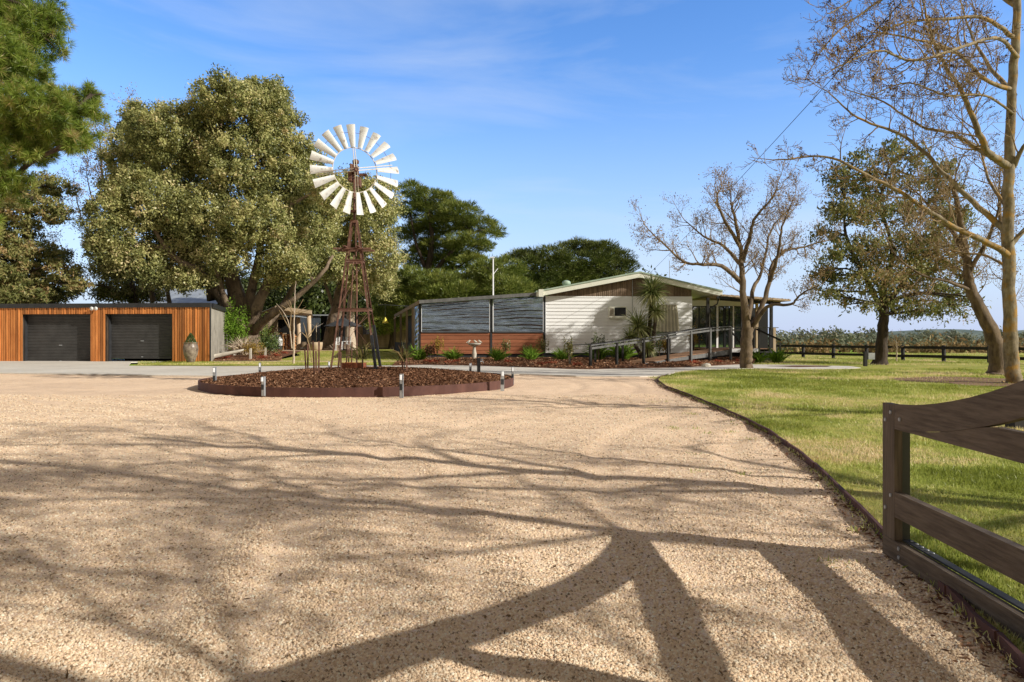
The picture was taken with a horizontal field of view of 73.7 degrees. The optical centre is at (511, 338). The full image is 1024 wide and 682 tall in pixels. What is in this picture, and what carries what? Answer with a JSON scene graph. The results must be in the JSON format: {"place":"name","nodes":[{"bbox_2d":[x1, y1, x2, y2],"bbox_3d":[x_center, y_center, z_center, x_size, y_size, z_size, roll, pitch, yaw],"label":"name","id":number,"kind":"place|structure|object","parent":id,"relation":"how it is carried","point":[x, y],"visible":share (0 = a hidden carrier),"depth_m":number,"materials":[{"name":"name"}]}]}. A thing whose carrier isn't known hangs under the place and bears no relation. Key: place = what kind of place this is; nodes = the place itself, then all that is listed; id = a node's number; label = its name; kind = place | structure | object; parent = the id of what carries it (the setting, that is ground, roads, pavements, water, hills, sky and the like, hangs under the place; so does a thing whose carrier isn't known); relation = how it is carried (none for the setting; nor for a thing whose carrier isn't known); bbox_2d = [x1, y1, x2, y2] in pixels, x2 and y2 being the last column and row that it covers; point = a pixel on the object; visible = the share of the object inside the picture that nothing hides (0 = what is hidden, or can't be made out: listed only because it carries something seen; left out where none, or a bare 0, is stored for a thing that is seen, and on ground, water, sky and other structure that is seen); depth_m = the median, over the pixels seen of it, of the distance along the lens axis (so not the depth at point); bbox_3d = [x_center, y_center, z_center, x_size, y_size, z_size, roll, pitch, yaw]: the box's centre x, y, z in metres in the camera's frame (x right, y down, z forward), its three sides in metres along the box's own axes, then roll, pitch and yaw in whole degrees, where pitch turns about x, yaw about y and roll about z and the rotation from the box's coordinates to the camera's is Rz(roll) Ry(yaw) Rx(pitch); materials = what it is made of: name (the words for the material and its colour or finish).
{"place":"outdoors","nodes":[
{"label":"outdoors","id":0,"kind":"place"},
{"bbox_2d":[213,349,299,360],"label":"garden soil","id":1,"kind":"structure","parent":0,"point":[255,355],"depth_m":40.24,"materials":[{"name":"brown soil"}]},
{"bbox_2d":[72,62,354,351],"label":"gum tree","id":2,"kind":"object","parent":1,"relation":"on","point":[193,139],"visible":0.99,"depth_m":43.54,"materials":[{"name":"green plant"}]},
{"bbox_2d":[214,349,243,357],"bbox_3d":[-16.212,0.850,38.890,1.832,0.537,0.265,0,0,-4],"label":"fallen log","id":3,"kind":"object","parent":1,"relation":"on","point":[223,354],"visible":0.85,"depth_m":38.82,"materials":[{"name":"wood"}]},
{"bbox_2d":[223,296,251,348],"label":"camellia","id":4,"kind":"object","parent":1,"relation":"on","point":[234,328],"visible":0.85,"depth_m":43.79,"materials":[{"name":"green plant"}]},
{"bbox_2d":[221,336,259,354],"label":"feather grass","id":5,"kind":"object","parent":1,"relation":"on","point":[238,345],"depth_m":41.21,"materials":[{"name":"beige plant"}]},
{"bbox_2d":[234,338,265,356],"bbox_3d":[-15.333,0.560,40.001,1.717,1.214,1.850,0,0,0],"label":"shrub","id":6,"kind":"object","parent":1,"relation":"on","point":[254,349],"visible":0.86,"depth_m":39.97,"materials":[{"name":"brown plant"}]},
{"bbox_2d":[244,312,273,344],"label":"shrub","id":7,"kind":"object","parent":1,"relation":"on","point":[265,328],"visible":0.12,"depth_m":46.34,"materials":[{"name":"green plant"}]},
{"bbox_2d":[252,329,282,354],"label":"shrub","id":8,"kind":"object","parent":1,"relation":"on","point":[269,344],"visible":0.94,"depth_m":41.81,"materials":[{"name":"green plant"}]},
{"bbox_2d":[139,361,392,365],"bbox_3d":[-11.700,1.253,34.857,14.250,0.001,6.085,0,0,0],"label":"grass strip","id":9,"kind":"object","parent":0,"point":[302,364],"depth_m":33.24,"materials":[{"name":"green plant"}]},
{"bbox_2d":[183,343,198,362],"bbox_3d":[-16.951,0.725,36.029,0.760,1.050,0.760,0,0,0],"label":"plant pot","id":10,"kind":"object","parent":9,"relation":"on","point":[190,351],"visible":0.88,"depth_m":35.77,"materials":[{"name":"beige ceramic"}]},
{"bbox_2d":[184,333,196,342],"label":"topiary","id":11,"kind":"object","parent":10,"relation":"in","point":[191,337],"visible":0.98,"depth_m":35.90,"materials":[{"name":"green plant"}]},
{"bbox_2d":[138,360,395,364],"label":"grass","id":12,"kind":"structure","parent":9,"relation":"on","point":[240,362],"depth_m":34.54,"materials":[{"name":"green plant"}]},
{"bbox_2d":[284,281,310,363],"bbox_3d":[-10.898,-0.789,34.509,1.496,4.245,0.134,0,0,0],"label":"sapling","id":13,"kind":"object","parent":9,"relation":"on","point":[294,313],"visible":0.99,"depth_m":34.48,"materials":[{"name":"brown plant"}]},
{"bbox_2d":[279,300,316,362],"bbox_3d":[-11.179,-0.334,35.499,2.145,3.335,0.071,0,0,0],"label":"sapling","id":14,"kind":"object","parent":9,"relation":"on","point":[289,327],"visible":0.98,"depth_m":35.49,"materials":[{"name":"brown plant"}]},
{"bbox_2d":[274,349,354,350],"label":"paved terrace","id":15,"kind":"structure","parent":0,"point":[314,350],"depth_m":50.00,"materials":[{"name":"grey concrete"}]},
{"bbox_2d":[262,306,312,349],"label":"pergola","id":16,"kind":"object","parent":15,"relation":"on","point":[308,314],"visible":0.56,"depth_m":51.85,"materials":[{"name":"beige wood"}]},
{"bbox_2d":[279,332,296,349],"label":"timber stack","id":17,"kind":"object","parent":15,"relation":"on","point":[284,343],"visible":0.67,"depth_m":52.45,"materials":[{"name":"brown wood"}]},
{"bbox_2d":[309,323,322,349],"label":"planter tub","id":18,"kind":"object","parent":15,"relation":"on","point":[316,345],"visible":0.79,"depth_m":50.10,"materials":[{"name":"beige ceramic"}]},
{"bbox_2d":[290,315,363,345],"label":"metal shed","id":19,"kind":"structure","parent":15,"relation":"on","point":[315,319],"depth_m":62.00,"materials":[{"name":"metal"}]},
{"bbox_2d":[321,316,326,341],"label":"doorway","id":20,"kind":"structure","parent":19,"relation":"in","point":[323,318],"depth_m":62.30,"materials":[{"name":"black"}]},
{"bbox_2d":[324,318,361,349],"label":"market umbrella","id":21,"kind":"object","parent":15,"relation":"on","point":[346,322],"visible":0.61,"depth_m":50.35,"materials":[{"name":"grey fabric"}]},
{"bbox_2d":[228,347,410,360],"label":"back lawn","id":22,"kind":"structure","parent":0,"point":[298,358],"depth_m":42.64,"materials":[{"name":"green plant"}]},
{"bbox_2d":[261,316,306,346],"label":"garden shed","id":23,"kind":"structure","parent":22,"relation":"on","point":[280,324],"depth_m":58.50,"materials":[{"name":"wood"}]},
{"bbox_2d":[344,252,359,349],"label":"tree trunk","id":24,"kind":"object","parent":22,"relation":"on","point":[352,336],"visible":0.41,"depth_m":53.75,"materials":[{"name":"beige plant"}]},
{"bbox_2d":[311,163,409,349],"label":"gum tree","id":25,"kind":"object","parent":22,"relation":"on","point":[380,276],"visible":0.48,"depth_m":50.62,"materials":[{"name":"green plant"}]},
{"bbox_2d":[355,315,405,348],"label":"outbuilding","id":26,"kind":"structure","parent":22,"relation":"on","point":[383,343],"depth_m":57.97,"materials":[{"name":"brown metal"}]},
{"bbox_2d":[363,320,380,333],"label":"window","id":27,"kind":"structure","parent":26,"relation":"in","point":[365,331],"depth_m":57.93,"materials":[{"name":"black glass"}]},
{"bbox_2d":[390,178,507,273],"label":"pine tree","id":28,"kind":"object","parent":22,"relation":"on","point":[455,249],"visible":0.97,"depth_m":61.82,"materials":[{"name":"green plant"}]},
{"bbox_2d":[0,359,859,376],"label":"concrete drive","id":29,"kind":"structure","parent":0,"point":[117,367],"depth_m":27.99,"materials":[{"name":"grey concrete"}]},
{"bbox_2d":[0,303,227,361],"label":"garage","id":30,"kind":"structure","parent":29,"relation":"on","point":[101,332],"depth_m":38.25,"materials":[{"name":"brown wood"}]},
{"bbox_2d":[28,315,89,360],"bbox_3d":[-25.499,-0.050,38.609,4.038,2.780,0.050,0,0,5],"label":"roller door","id":31,"kind":"structure","parent":30,"relation":"in","point":[50,337],"depth_m":38.62,"materials":[{"name":"grey metal"}]},
{"bbox_2d":[111,314,171,358],"bbox_3d":[-20.650,-0.162,38.162,3.683,2.525,0.075,0,0,5],"label":"roller door","id":32,"kind":"structure","parent":30,"relation":"in","point":[133,335],"depth_m":38.18,"materials":[{"name":"grey metal"}]},
{"bbox_2d":[787,365,828,366],"bbox_3d":[13.265,1.248,31.226,3.011,0.001,1.538,0,0,-13],"label":"mulch patch","id":33,"kind":"object","parent":29,"relation":"on","point":[805,366],"visible":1,"depth_m":30.72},
{"bbox_2d":[0,374,1023,681],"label":"gravel driveway","id":34,"kind":"structure","parent":0,"point":[34,386],"depth_m":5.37,"materials":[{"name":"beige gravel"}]},
{"bbox_2d":[0,0,113,236],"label":"pine tree","id":35,"kind":"object","parent":34,"relation":"on","point":[37,125],"visible":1,"depth_m":12.50,"materials":[{"name":"green plant"}]},
{"bbox_2d":[198,366,513,397],"bbox_3d":[-4.200,1.032,19.300,8.500,0.536,8.500,0,0,0],"label":"garden bed","id":36,"kind":"object","parent":34,"relation":"on","point":[367,381],"visible":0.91,"depth_m":16.41,"materials":[{"name":"brown wood"}]},
{"bbox_2d":[261,376,265,395],"bbox_3d":[-5.544,1.056,15.189,0.068,0.432,0.122,0,0,11],"label":"garden light","id":37,"kind":"object","parent":36,"relation":"attached to","point":[263,386],"visible":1,"depth_m":15.19,"materials":[{"name":"white plastic"}]},
{"bbox_2d":[318,341,319,372],"bbox_3d":[-5.005,0.546,17.700,0.045,0.966,0.034,1,2,-10],"label":"star stake","id":38,"kind":"object","parent":36,"relation":"in","point":[318,356],"visible":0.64,"depth_m":17.68,"materials":[{"name":"metal"}]},
{"bbox_2d":[310,124,398,369],"bbox_3d":[-4.407,-2.505,19.402,2.259,7.050,1.637,0,0,0],"label":"windmill","id":39,"kind":"object","parent":36,"relation":"on","point":[328,136],"visible":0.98,"depth_m":19.30,"materials":[{"name":"white metal"}]},
{"bbox_2d":[342,362,366,368],"bbox_3d":[-4.501,0.815,19.402,0.648,0.270,0.485,0,0,0],"label":"well cover","id":40,"kind":"object","parent":36,"relation":"on","point":[352,365],"visible":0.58,"depth_m":19.16,"materials":[{"name":"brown wood"}]},
{"bbox_2d":[342,339,375,367],"bbox_3d":[-4.239,0.427,18.869,0.905,0.891,0.981,0,0,-17],"label":"seedling","id":41,"kind":"object","parent":36,"relation":"on","point":[362,355],"visible":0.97,"depth_m":18.89,"materials":[{"name":"green plant"}]},
{"bbox_2d":[381,340,419,369],"bbox_3d":[-3.076,0.443,18.564,1.136,0.931,0.897,0,0,28],"label":"seedling","id":42,"kind":"object","parent":36,"relation":"on","point":[403,357],"visible":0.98,"depth_m":18.45,"materials":[{"name":"brown plant"}]},
{"bbox_2d":[399,374,403,397],"bbox_3d":[-2.434,1.035,14.989,0.068,0.530,0.122,0,0,11],"label":"garden light","id":43,"kind":"object","parent":34,"relation":"on","point":[401,385],"visible":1,"depth_m":14.98,"materials":[{"name":"white plastic"}]},
{"bbox_2d":[650,400,872,567],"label":"weeds","id":44,"kind":"object","parent":34,"relation":"on","point":[751,472],"visible":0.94,"depth_m":6.79,"materials":[{"name":"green plant"}]},
{"bbox_2d":[649,379,1023,681],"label":"edge litter","id":45,"kind":"object","parent":34,"relation":"on","point":[982,648],"visible":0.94,"depth_m":3.63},
{"bbox_2d":[657,374,1023,676],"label":"lawn edging","id":46,"kind":"object","parent":34,"relation":"on","point":[1008,646],"visible":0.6,"depth_m":3.41,"materials":[{"name":"brown metal"}]},
{"bbox_2d":[0,0,1023,335],"label":"sky","id":47,"kind":"structure","parent":0,"point":[549,116],"materials":[{"name":"blue"}]},
{"bbox_2d":[112,349,976,365],"bbox_3d":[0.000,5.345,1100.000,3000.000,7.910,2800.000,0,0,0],"label":"ground","id":48,"kind":"structure","parent":0,"point":[136,364],"depth_m":36.88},
{"bbox_2d":[0,169,96,303],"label":"conifer","id":49,"kind":"object","parent":48,"relation":"on","point":[24,279],"visible":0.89,"depth_m":43.35,"materials":[{"name":"green plant"}]},
{"bbox_2d":[35,82,150,302],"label":"bare tree","id":50,"kind":"object","parent":48,"relation":"on","point":[132,286],"visible":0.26,"depth_m":51.90,"materials":[{"name":"brown plant"}]},
{"bbox_2d":[82,273,166,302],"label":"conifer","id":51,"kind":"object","parent":48,"relation":"on","point":[103,294],"visible":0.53,"depth_m":52.68,"materials":[{"name":"green plant"}]},
{"bbox_2d":[116,289,226,303],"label":"shed","id":52,"kind":"structure","parent":48,"relation":"on","point":[198,296],"depth_m":60.37,"materials":[{"name":"metal"}]},
{"bbox_2d":[199,265,666,350],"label":"background wood","id":53,"kind":"object","parent":48,"relation":"on","point":[315,299],"visible":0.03,"depth_m":86.78,"materials":[{"name":"green plant"}]},
{"bbox_2d":[359,253,538,350],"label":"pine tree","id":54,"kind":"object","parent":48,"relation":"on","point":[417,283],"visible":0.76,"depth_m":56.16,"materials":[{"name":"green plant"}]},
{"bbox_2d":[490,257,497,346],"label":"light pole","id":55,"kind":"object","parent":48,"relation":"on","point":[493,272],"visible":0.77,"depth_m":49.96,"materials":[{"name":"white metal"}]},
{"bbox_2d":[499,241,590,346],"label":"cypress","id":56,"kind":"object","parent":48,"relation":"on","point":[551,264],"visible":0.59,"depth_m":74.47,"materials":[{"name":"green plant"}]},
{"bbox_2d":[554,235,642,282],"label":"cypress","id":57,"kind":"object","parent":48,"relation":"on","point":[601,255],"visible":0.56,"depth_m":78.90,"materials":[{"name":"green plant"}]},
{"bbox_2d":[753,352,1023,364],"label":"paddock grass","id":58,"kind":"structure","parent":48,"relation":"on","point":[859,358],"depth_m":39.18,"materials":[{"name":"green plant"}]},
{"bbox_2d":[768,325,1023,349],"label":"wood","id":59,"kind":"object","parent":48,"relation":"on","point":[844,338],"visible":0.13,"depth_m":120.94,"materials":[{"name":"green plant"}]},
{"bbox_2d":[776,331,1023,352],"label":"scrub band","id":60,"kind":"object","parent":48,"relation":"on","point":[848,350],"visible":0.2,"depth_m":67.34,"materials":[{"name":"green plant"}]},
{"bbox_3d":[1.979,0.275,0.047,0.300,2.450,0.300,0,0,0],"label":"gate post","id":61,"kind":"object","parent":48,"relation":"on","visible":0},
{"bbox_2d":[883,380,1023,641],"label":"farm gate","id":62,"kind":"structure","parent":61,"relation":"attached to","point":[970,423],"depth_m":3.35,"materials":[{"name":"brown wood"}]},
{"bbox_2d":[392,357,755,368],"bbox_3d":[4.414,1.173,34.045,20.063,0.219,11.979,0,0,0],"label":"mulch bed","id":63,"kind":"object","parent":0,"point":[571,367],"visible":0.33,"depth_m":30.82,"materials":[{"name":"brown wood"}]},
{"bbox_2d":[406,344,432,359],"bbox_3d":[-4.706,0.626,34.802,1.828,1.071,1.683,0,0,43],"label":"grass tuft","id":64,"kind":"object","parent":63,"relation":"on","point":[422,356],"visible":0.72,"depth_m":34.64,"materials":[{"name":"green plant"}]},
{"bbox_2d":[422,345,434,357],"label":"shrub","id":65,"kind":"object","parent":63,"relation":"on","point":[431,350],"visible":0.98,"depth_m":34.36,"materials":[{"name":"brown plant"}]},
{"bbox_2d":[430,337,443,358],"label":"shrub","id":66,"kind":"object","parent":63,"relation":"on","point":[437,346],"visible":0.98,"depth_m":34.65,"materials":[{"name":"brown plant"}]},
{"bbox_2d":[439,348,465,359],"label":"grass tuft","id":67,"kind":"object","parent":63,"relation":"on","point":[452,354],"visible":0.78,"depth_m":34.72,"materials":[{"name":"green plant"}]},
{"bbox_2d":[466,340,481,357],"bbox_3d":[-2.013,0.644,36.400,0.716,1.173,0.716,0,0,32],"label":"bird bath","id":68,"kind":"object","parent":63,"relation":"on","point":[474,345],"visible":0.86,"depth_m":36.30,"materials":[{"name":"beige stone"}]},
{"bbox_2d":[486,346,510,360],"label":"grass tuft","id":69,"kind":"object","parent":63,"relation":"on","point":[496,355],"visible":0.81,"depth_m":33.90,"materials":[{"name":"green plant"}]},
{"bbox_2d":[497,338,510,357],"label":"shrub","id":70,"kind":"object","parent":63,"relation":"on","point":[504,344],"visible":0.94,"depth_m":37.24,"materials":[{"name":"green plant"}]},
{"bbox_2d":[521,346,545,359],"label":"grass tuft","id":71,"kind":"object","parent":63,"relation":"on","point":[531,354],"visible":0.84,"depth_m":34.49,"materials":[{"name":"green plant"}]},
{"bbox_2d":[536,335,548,357],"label":"shrub","id":72,"kind":"object","parent":63,"relation":"on","point":[542,345],"visible":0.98,"depth_m":36.43,"materials":[{"name":"green plant"}]},
{"bbox_2d":[548,347,579,359],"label":"grass tuft","id":73,"kind":"object","parent":63,"relation":"on","point":[561,355],"visible":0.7,"depth_m":34.43,"materials":[{"name":"green plant"}]},
{"bbox_2d":[563,336,578,362],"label":"shrub","id":74,"kind":"object","parent":63,"relation":"on","point":[569,346],"visible":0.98,"depth_m":29.90,"materials":[{"name":"green plant"}]},
{"bbox_2d":[579,343,614,358],"bbox_3d":[4.358,0.666,34.960,1.840,0.908,1.704,0,0,-31],"label":"grass tuft","id":75,"kind":"object","parent":63,"relation":"on","point":[602,353],"visible":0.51,"depth_m":34.81,"materials":[{"name":"green plant"}]},
{"bbox_2d":[591,332,607,359],"bbox_3d":[4.258,0.408,33.868,1.005,1.488,1.222,0,0,-24],"label":"shrub","id":76,"kind":"object","parent":63,"relation":"on","point":[594,340],"visible":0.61,"depth_m":33.85,"materials":[{"name":"green plant"}]},
{"bbox_2d":[604,340,641,359],"bbox_3d":[5.737,0.509,35.296,2.132,1.233,2.203,0,0,-20],"label":"grass tuft","id":77,"kind":"object","parent":63,"relation":"on","point":[628,354],"visible":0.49,"depth_m":35.05,"materials":[{"name":"green plant"}]},
{"bbox_2d":[619,270,669,358],"bbox_3d":[6.519,-1.071,33.672,2.970,4.692,2.460,0,0,0],"label":"cordyline","id":78,"kind":"object","parent":63,"relation":"on","point":[651,290],"visible":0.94,"depth_m":33.35,"materials":[{"name":"green plant"}]},
{"bbox_2d":[655,333,664,355],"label":"shrub","id":79,"kind":"object","parent":63,"relation":"on","point":[659,343],"visible":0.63,"depth_m":35.44,"materials":[{"name":"green plant"}]},
{"bbox_2d":[649,353,1023,670],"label":"lawn","id":80,"kind":"structure","parent":0,"point":[866,492],"depth_m":9.41,"materials":[{"name":"green plant"}]},
{"bbox_2d":[394,271,790,357],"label":"house","id":81,"kind":"structure","parent":80,"relation":"on","point":[581,313],"depth_m":39.41,"materials":[{"name":"white wood"}]},
{"bbox_2d":[692,306,698,347],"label":"window","id":82,"kind":"structure","parent":81,"relation":"in","point":[695,309],"depth_m":41.55,"materials":[{"name":"black glass"}]},
{"bbox_2d":[699,306,705,347],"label":"window","id":83,"kind":"structure","parent":81,"relation":"in","point":[702,309],"depth_m":41.57,"materials":[{"name":"black glass"}]},
{"bbox_2d":[710,306,715,347],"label":"window","id":84,"kind":"structure","parent":81,"relation":"in","point":[713,310],"depth_m":41.62,"materials":[{"name":"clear glass"}]},
{"bbox_2d":[718,306,724,347],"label":"window","id":85,"kind":"structure","parent":81,"relation":"in","point":[721,309],"depth_m":41.64,"materials":[{"name":"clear glass"}]},
{"bbox_2d":[725,306,728,347],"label":"window","id":86,"kind":"structure","parent":81,"relation":"in","point":[726,307],"depth_m":41.66,"materials":[{"name":"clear glass"}]},
{"bbox_2d":[729,306,732,347],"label":"window","id":87,"kind":"structure","parent":81,"relation":"in","point":[730,307],"depth_m":41.67,"materials":[{"name":"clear glass"}]},
{"bbox_2d":[734,306,740,347],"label":"window","id":88,"kind":"structure","parent":81,"relation":"in","point":[737,309],"depth_m":41.69,"materials":[{"name":"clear glass"}]},
{"bbox_2d":[650,0,903,272],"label":"power line","id":89,"kind":"object","parent":81,"relation":"attached to","point":[792,121],"visible":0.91,"depth_m":16.20,"materials":[{"name":"black metal"}]},
{"bbox_2d":[568,326,731,365],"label":"access ramp","id":90,"kind":"structure","parent":80,"relation":"on","point":[710,353],"depth_m":33.02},
{"bbox_2d":[625,149,849,367],"bbox_3d":[9.881,-3.177,29.455,10.802,9.518,5.769,0,0,0],"label":"bare tree","id":91,"kind":"object","parent":80,"relation":"on","point":[746,347],"visible":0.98,"depth_m":29.07,"materials":[{"name":"brown plant"}]},
{"bbox_2d":[694,319,780,360],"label":"deck","id":92,"kind":"structure","parent":80,"relation":"on","point":[735,352],"depth_m":39.00,"materials":[{"name":"grey wood"}]},
{"bbox_2d":[752,349,770,362],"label":"grass tuft","id":93,"kind":"object","parent":80,"relation":"on","point":[758,357],"visible":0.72,"depth_m":35.80,"materials":[{"name":"green plant"}]},
{"bbox_2d":[763,347,794,362],"bbox_3d":[13.959,0.836,35.946,1.598,0.919,1.738,0,0,-33],"label":"grass tuft","id":94,"kind":"object","parent":80,"relation":"on","point":[775,357],"visible":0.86,"depth_m":35.76,"materials":[{"name":"green plant"}]},
{"bbox_2d":[863,352,874,365],"bbox_3d":[16.607,0.990,31.767,0.490,0.780,0.150,0,0,0],"label":"meter post","id":95,"kind":"object","parent":80,"relation":"on","point":[866,356],"visible":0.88,"depth_m":31.70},
{"bbox_2d":[735,0,1023,382],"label":"plane tree","id":96,"kind":"object","parent":80,"relation":"on","point":[1008,162],"visible":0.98,"depth_m":18.74,"materials":[{"name":"brown plant"}]},
{"bbox_2d":[800,133,991,364],"bbox_3d":[19.137,-4.422,33.656,9.828,11.838,5.860,0,0,0],"label":"wattle tree","id":97,"kind":"object","parent":80,"relation":"on","point":[843,209],"visible":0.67,"depth_m":33.32,"materials":[{"name":"green plant"}]},
{"bbox_2d":[768,344,1023,361],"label":"rail fence","id":98,"kind":"object","parent":80,"relation":"on","point":[903,355],"visible":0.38,"depth_m":39.99,"materials":[{"name":"black wood"}]},
{"bbox_2d":[888,329,905,360],"bbox_3d":[21.627,0.380,38.507,1.100,1.918,0.722,0,0,0],"label":"sapling","id":99,"kind":"object","parent":80,"relation":"on","point":[896,346],"visible":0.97,"depth_m":38.49,"materials":[{"name":"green plant"}]},
{"bbox_2d":[845,132,1023,374],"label":"leaning tree","id":100,"kind":"object","parent":80,"relation":"on","point":[991,331],"visible":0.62,"depth_m":23.84,"materials":[{"name":"brown plant"}]},
{"bbox_2d":[890,376,1023,385],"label":"bare soil","id":101,"kind":"structure","parent":80,"relation":"on","point":[987,382],"depth_m":20.71,"materials":[{"name":"brown soil"}]},
{"bbox_2d":[1005,420,1023,428],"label":"timber post","id":102,"kind":"object","parent":80,"relation":"on","point":[1020,424],"depth_m":9.60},
{"bbox_2d":[777,329,1023,339],"bbox_3d":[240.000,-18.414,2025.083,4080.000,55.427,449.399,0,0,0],"label":"hills","id":103,"kind":"structure","parent":0,"point":[974,332],"depth_m":2015.60,"materials":[{"name":"green plant"}]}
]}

